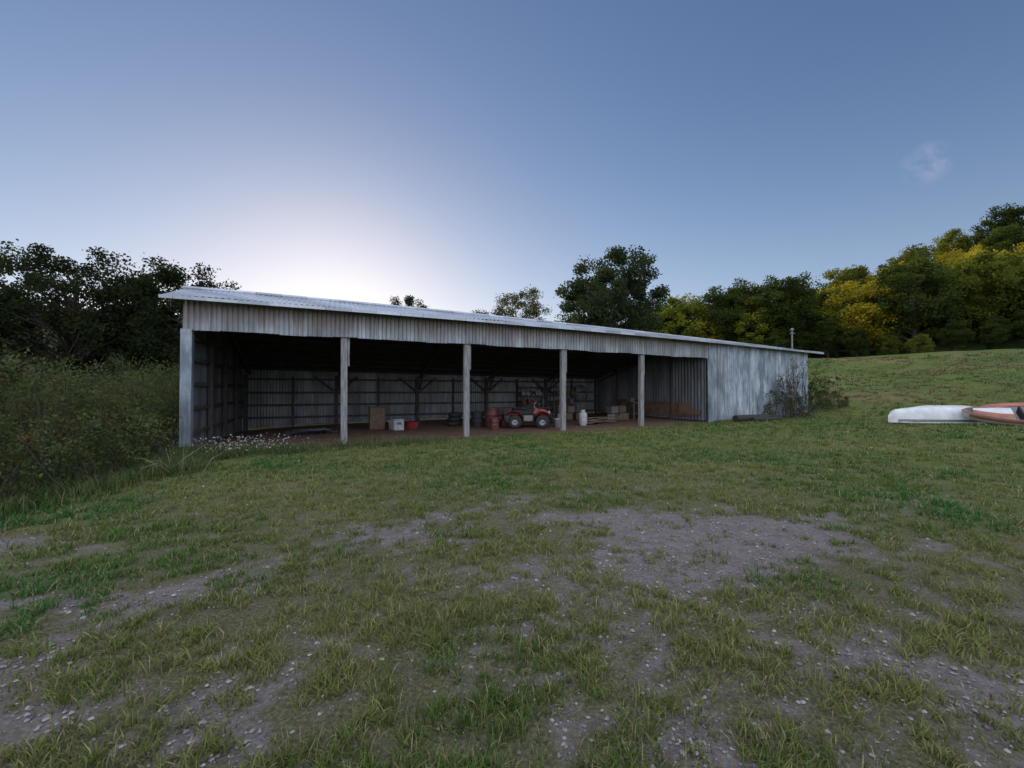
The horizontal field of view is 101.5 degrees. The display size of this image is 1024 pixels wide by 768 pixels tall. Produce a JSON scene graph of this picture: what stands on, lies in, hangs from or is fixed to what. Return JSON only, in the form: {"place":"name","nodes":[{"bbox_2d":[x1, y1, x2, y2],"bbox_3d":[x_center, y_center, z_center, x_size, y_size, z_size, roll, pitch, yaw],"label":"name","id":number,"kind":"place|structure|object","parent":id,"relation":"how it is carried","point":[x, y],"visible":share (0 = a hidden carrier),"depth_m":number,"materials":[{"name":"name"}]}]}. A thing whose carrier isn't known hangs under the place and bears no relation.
{"place":"outdoors","nodes":[
{"label":"outdoors","id":0,"kind":"place"},
{"bbox_2d":[0,432,452,519],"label":"tall grass","id":1,"kind":"structure","parent":0,"point":[190,461],"depth_m":8.56,"materials":[{"name":"green plant"}]},
{"bbox_2d":[497,407,520,422],"bbox_3d":[-0.271,1.552,21.037,1.575,0.740,0.617,1,-1,-33],"label":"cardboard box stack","id":2,"kind":"object","parent":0,"point":[503,412],"visible":0.34,"depth_m":20.90,"materials":[{"name":"cardboard"}]},
{"bbox_2d":[0,306,1023,767],"bbox_3d":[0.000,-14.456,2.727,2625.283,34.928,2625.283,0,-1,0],"label":"ground","id":3,"kind":"structure","parent":0,"point":[276,712],"depth_m":3.42,"materials":[{"name":"green plant"}]},
{"bbox_2d":[0,262,50,363],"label":"oak tree","id":4,"kind":"object","parent":3,"relation":"on","point":[8,335],"visible":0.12,"depth_m":30.65,"materials":[{"name":"green plant"}]},
{"bbox_2d":[0,238,177,382],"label":"oak tree","id":5,"kind":"object","parent":3,"relation":"on","point":[18,303],"visible":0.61,"depth_m":29.21,"materials":[{"name":"green plant"}]},
{"bbox_2d":[0,343,183,501],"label":"brush thicket","id":6,"kind":"object","parent":3,"relation":"on","point":[60,423],"visible":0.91,"depth_m":8.59,"materials":[{"name":"green plant"}]},
{"bbox_2d":[0,348,242,423],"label":"understory trees","id":7,"kind":"object","parent":3,"relation":"on","point":[22,357],"visible":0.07,"depth_m":26.51,"materials":[{"name":"green plant"}]},
{"bbox_2d":[63,253,187,378],"bbox_3d":[-29.293,-3.810,33.733,10.694,13.064,9.923,1,-1,-33],"label":"oak tree","id":8,"kind":"object","parent":3,"relation":"on","point":[128,295],"visible":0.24,"depth_m":31.11,"materials":[{"name":"green plant"}]},
{"bbox_2d":[90,260,241,383],"bbox_3d":[-25.097,-3.687,32.704,10.389,12.690,9.640,0,-1,16],"label":"oak tree","id":9,"kind":"object","parent":3,"relation":"on","point":[148,341],"visible":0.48,"depth_m":29.96,"materials":[{"name":"green plant"}]},
{"bbox_2d":[133,444,221,472],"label":"dry stalks","id":10,"kind":"object","parent":3,"relation":"on","point":[171,461],"visible":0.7,"depth_m":8.63,"materials":[{"name":"plant"}]},
{"bbox_2d":[139,433,318,453],"bbox_3d":[-7.154,1.558,11.117,4.518,0.390,1.721,0,-1,-21],"label":"wildflower patch","id":11,"kind":"object","parent":3,"relation":"on","point":[237,443],"visible":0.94,"depth_m":11.02,"materials":[{"name":"white plant"}]},
{"bbox_2d":[283,427,335,435],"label":"scrap roofing sheets","id":12,"kind":"object","parent":3,"relation":"on","point":[307,431],"visible":1,"depth_m":16.32,"materials":[{"name":"metal"}]},
{"bbox_2d":[368,406,385,429],"bbox_3d":[-5.819,1.461,17.985,0.680,1.004,0.580,0,-1,-24],"label":"wooden cabinet","id":13,"kind":"object","parent":3,"relation":"on","point":[376,417],"visible":1,"depth_m":17.76,"materials":[{"name":"brown wood"}]},
{"bbox_2d":[391,419,403,430],"bbox_3d":[-4.811,1.712,17.570,0.450,0.470,0.390,1,-1,-36],"label":"white cooler","id":14,"kind":"object","parent":3,"relation":"on","point":[397,424],"visible":1,"depth_m":17.43,"materials":[{"name":"plastic"}]},
{"bbox_2d":[389,294,429,307],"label":"young tree","id":15,"kind":"object","parent":3,"relation":"on","point":[409,301],"visible":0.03,"depth_m":60.02,"materials":[{"name":"green plant"}]},
{"bbox_2d":[407,419,414,428],"bbox_3d":[-4.334,1.726,18.019,0.200,0.421,0.387,-1,-1,30],"label":"gas can","id":16,"kind":"object","parent":3,"relation":"on","point":[410,425],"visible":1,"depth_m":17.90,"materials":[{"name":"red paint"}]},
{"bbox_2d":[415,418,420,428],"bbox_3d":[-4.109,1.726,18.236,0.200,0.421,0.387,0,-1,13],"label":"gas can","id":17,"kind":"object","parent":3,"relation":"on","point":[418,424],"visible":1,"depth_m":18.09,"materials":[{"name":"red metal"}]},
{"bbox_2d":[447,412,461,425],"bbox_3d":[-2.692,1.635,19.538,0.733,0.600,0.700,0,-1,-24],"label":"tire stack","id":18,"kind":"object","parent":3,"relation":"on","point":[453,418],"visible":1,"depth_m":19.28,"materials":[{"name":"black rubber"}]},
{"bbox_2d":[471,411,483,426],"bbox_3d":[-1.543,1.577,18.718,0.556,0.690,0.556,0,-1,-24],"label":"steel drum","id":19,"kind":"object","parent":3,"relation":"on","point":[477,418],"visible":1,"depth_m":18.50,"materials":[{"name":"black metal"}]},
{"bbox_2d":[470,309,490,314],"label":"young tree","id":20,"kind":"object","parent":3,"relation":"on","point":[486,312],"visible":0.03,"depth_m":64.31,"materials":[{"name":"green plant"}]},
{"bbox_2d":[158,286,823,448],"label":"pole barn","id":21,"kind":"structure","parent":3,"relation":"on","point":[282,360],"depth_m":19.84,"materials":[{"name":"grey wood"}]},
{"bbox_2d":[485,408,498,427],"bbox_3d":[-0.881,1.487,18.470,0.597,0.850,0.598,0,-1,-24],"label":"steel drum","id":22,"kind":"object","parent":3,"relation":"on","point":[492,412],"visible":0.66,"depth_m":18.23,"materials":[{"name":"red metal"}]},
{"bbox_2d":[490,417,498,429],"bbox_3d":[-0.739,1.656,17.544,0.412,0.490,0.412,0,-1,-24],"label":"steel drum","id":23,"kind":"object","parent":3,"relation":"on","point":[494,423],"visible":1,"depth_m":17.37,"materials":[{"name":"red metal"}]},
{"bbox_2d":[500,417,505,425],"bbox_3d":[-0.405,1.692,18.986,0.200,0.421,0.387,0,-1,-19],"label":"gas can","id":24,"kind":"object","parent":3,"relation":"on","point":[502,421],"visible":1,"depth_m":18.88,"materials":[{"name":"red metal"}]},
{"bbox_2d":[0,349,1023,767],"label":"grass","id":25,"kind":"structure","parent":3,"relation":"on","point":[728,657],"depth_m":3.40,"materials":[{"name":"green plant"}]},
{"bbox_2d":[491,284,551,319],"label":"young tree","id":26,"kind":"object","parent":3,"relation":"on","point":[531,309],"visible":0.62,"depth_m":59.02,"materials":[{"name":"green plant"}]},
{"bbox_2d":[506,402,553,428],"bbox_3d":[0.752,1.356,18.095,2.062,1.103,1.060,0,-1,1],"label":"atv quad bike","id":27,"kind":"object","parent":3,"relation":"on","point":[541,419],"visible":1,"depth_m":17.87,"materials":[{"name":"red paint"}]},
{"bbox_2d":[517,387,545,414],"bbox_3d":[1.194,1.060,25.230,1.722,1.800,0.500,0,-1,-24],"label":"storage shelf","id":28,"kind":"object","parent":3,"relation":"on","point":[535,393],"visible":0.72,"depth_m":25.15,"materials":[{"name":"metal"}]},
{"bbox_2d":[553,418,559,426],"bbox_3d":[1.973,1.685,18.220,0.348,0.384,0.339,0,-1,-24],"label":"white bucket","id":29,"kind":"object","parent":3,"relation":"on","point":[556,422],"visible":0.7,"depth_m":18.10,"materials":[{"name":"plastic"}]},
{"bbox_2d":[549,386,575,413],"bbox_3d":[3.181,1.047,26.127,1.680,1.800,0.500,0,-1,-24],"label":"storage shelf","id":30,"kind":"object","parent":3,"relation":"on","point":[568,400],"visible":0.54,"depth_m":26.01,"materials":[{"name":"metal"}]},
{"bbox_2d":[555,406,580,419],"bbox_3d":[2.990,1.526,22.113,1.510,0.740,0.544,0,-1,-24],"label":"cardboard box stack","id":31,"kind":"object","parent":3,"relation":"on","point":[572,412],"visible":0.62,"depth_m":21.92,"materials":[{"name":"brown cardboard"}]},
{"bbox_2d":[579,410,586,425],"bbox_3d":[3.208,1.520,18.890,0.380,0.700,0.380,0,-1,-24],"label":"propane cylinder","id":32,"kind":"object","parent":3,"relation":"on","point":[582,417],"visible":1,"depth_m":18.74,"materials":[{"name":"white metal"}]},
{"bbox_2d":[587,416,622,424],"bbox_3d":[4.181,1.707,19.690,2.128,0.332,1.101,1,-1,-44],"label":"lumber pile","id":33,"kind":"object","parent":3,"relation":"on","point":[595,419],"visible":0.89,"depth_m":19.55,"materials":[{"name":"brown wood"}]},
{"bbox_2d":[553,245,670,332],"bbox_3d":[9.109,-5.149,37.664,10.809,14.390,11.141,0,-1,0],"label":"oak tree","id":34,"kind":"object","parent":3,"relation":"on","point":[600,306],"visible":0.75,"depth_m":35.10,"materials":[{"name":"green plant"}]},
{"bbox_2d":[606,405,628,420],"bbox_3d":[5.424,1.491,21.384,0.696,0.740,1.654,-1,-1,43],"label":"cardboard box stack","id":35,"kind":"object","parent":3,"relation":"on","point":[619,410],"visible":0.92,"depth_m":21.09,"materials":[{"name":"cardboard"}]},
{"bbox_2d":[610,398,637,418],"bbox_3d":[6.385,1.326,23.400,0.600,1.110,2.000,0,-1,-24],"label":"work bench","id":36,"kind":"object","parent":3,"relation":"on","point":[629,400],"visible":0.61,"depth_m":22.91,"materials":[{"name":"brown wood"}]},
{"bbox_2d":[732,414,781,421],"bbox_3d":[11.824,1.627,20.096,2.917,0.330,0.610,0,-1,-24],"label":"black drain pipe","id":37,"kind":"object","parent":3,"relation":"on","point":[754,417],"visible":0.87,"depth_m":19.85,"materials":[{"name":"plastic"}]},
{"bbox_2d":[758,373,819,419],"bbox_3d":[14.120,0.610,21.248,4.020,2.490,1.894,0,-1,-29],"label":"bush","id":38,"kind":"object","parent":3,"relation":"on","point":[790,407],"visible":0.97,"depth_m":21.26,"materials":[{"name":"green plant"}]},
{"bbox_2d":[774,357,816,417],"bbox_3d":[15.265,0.281,22.455,3.279,3.570,1.532,0,-1,0],"label":"climbing vine","id":39,"kind":"object","parent":3,"relation":"on","point":[794,374],"depth_m":22.38,"materials":[{"name":"green plant"}]},
{"bbox_2d":[626,203,1023,357],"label":"hillside forest","id":40,"kind":"object","parent":3,"relation":"on","point":[911,294],"visible":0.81,"depth_m":62.85,"materials":[{"name":"green plant"}]},
{"bbox_2d":[808,370,854,412],"bbox_3d":[17.476,0.385,23.544,2.717,2.657,2.399,1,-1,-29],"label":"corner shrub","id":41,"kind":"object","parent":3,"relation":"on","point":[820,396],"visible":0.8,"depth_m":23.50,"materials":[{"name":"green plant"}]},
{"bbox_2d":[887,405,988,423],"bbox_3d":[18.600,1.302,17.982,4.730,0.755,1.044,0,-1,2],"label":"overturned canoe","id":42,"kind":"object","parent":3,"relation":"on","point":[935,414],"visible":0.68,"depth_m":17.64,"materials":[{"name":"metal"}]},
{"bbox_2d":[961,405,1023,425],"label":"kayak","id":43,"kind":"object","parent":3,"relation":"on","point":[1007,414],"visible":0.99,"depth_m":16.75,"materials":[{"name":"orange plastic"}]},
{"bbox_2d":[981,402,1023,405],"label":"overturned canoe","id":44,"kind":"object","parent":3,"relation":"on","point":[1014,403],"visible":0.21,"depth_m":18.43,"materials":[{"name":"orange plastic"}]},
{"bbox_2d":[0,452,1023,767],"bbox_3d":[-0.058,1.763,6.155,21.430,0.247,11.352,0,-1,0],"label":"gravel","id":45,"kind":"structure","parent":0,"point":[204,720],"depth_m":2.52,"materials":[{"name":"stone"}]},
{"bbox_2d":[0,0,1023,323],"label":"sky","id":46,"kind":"structure","parent":0,"point":[452,155],"materials":[{"name":"blue"}]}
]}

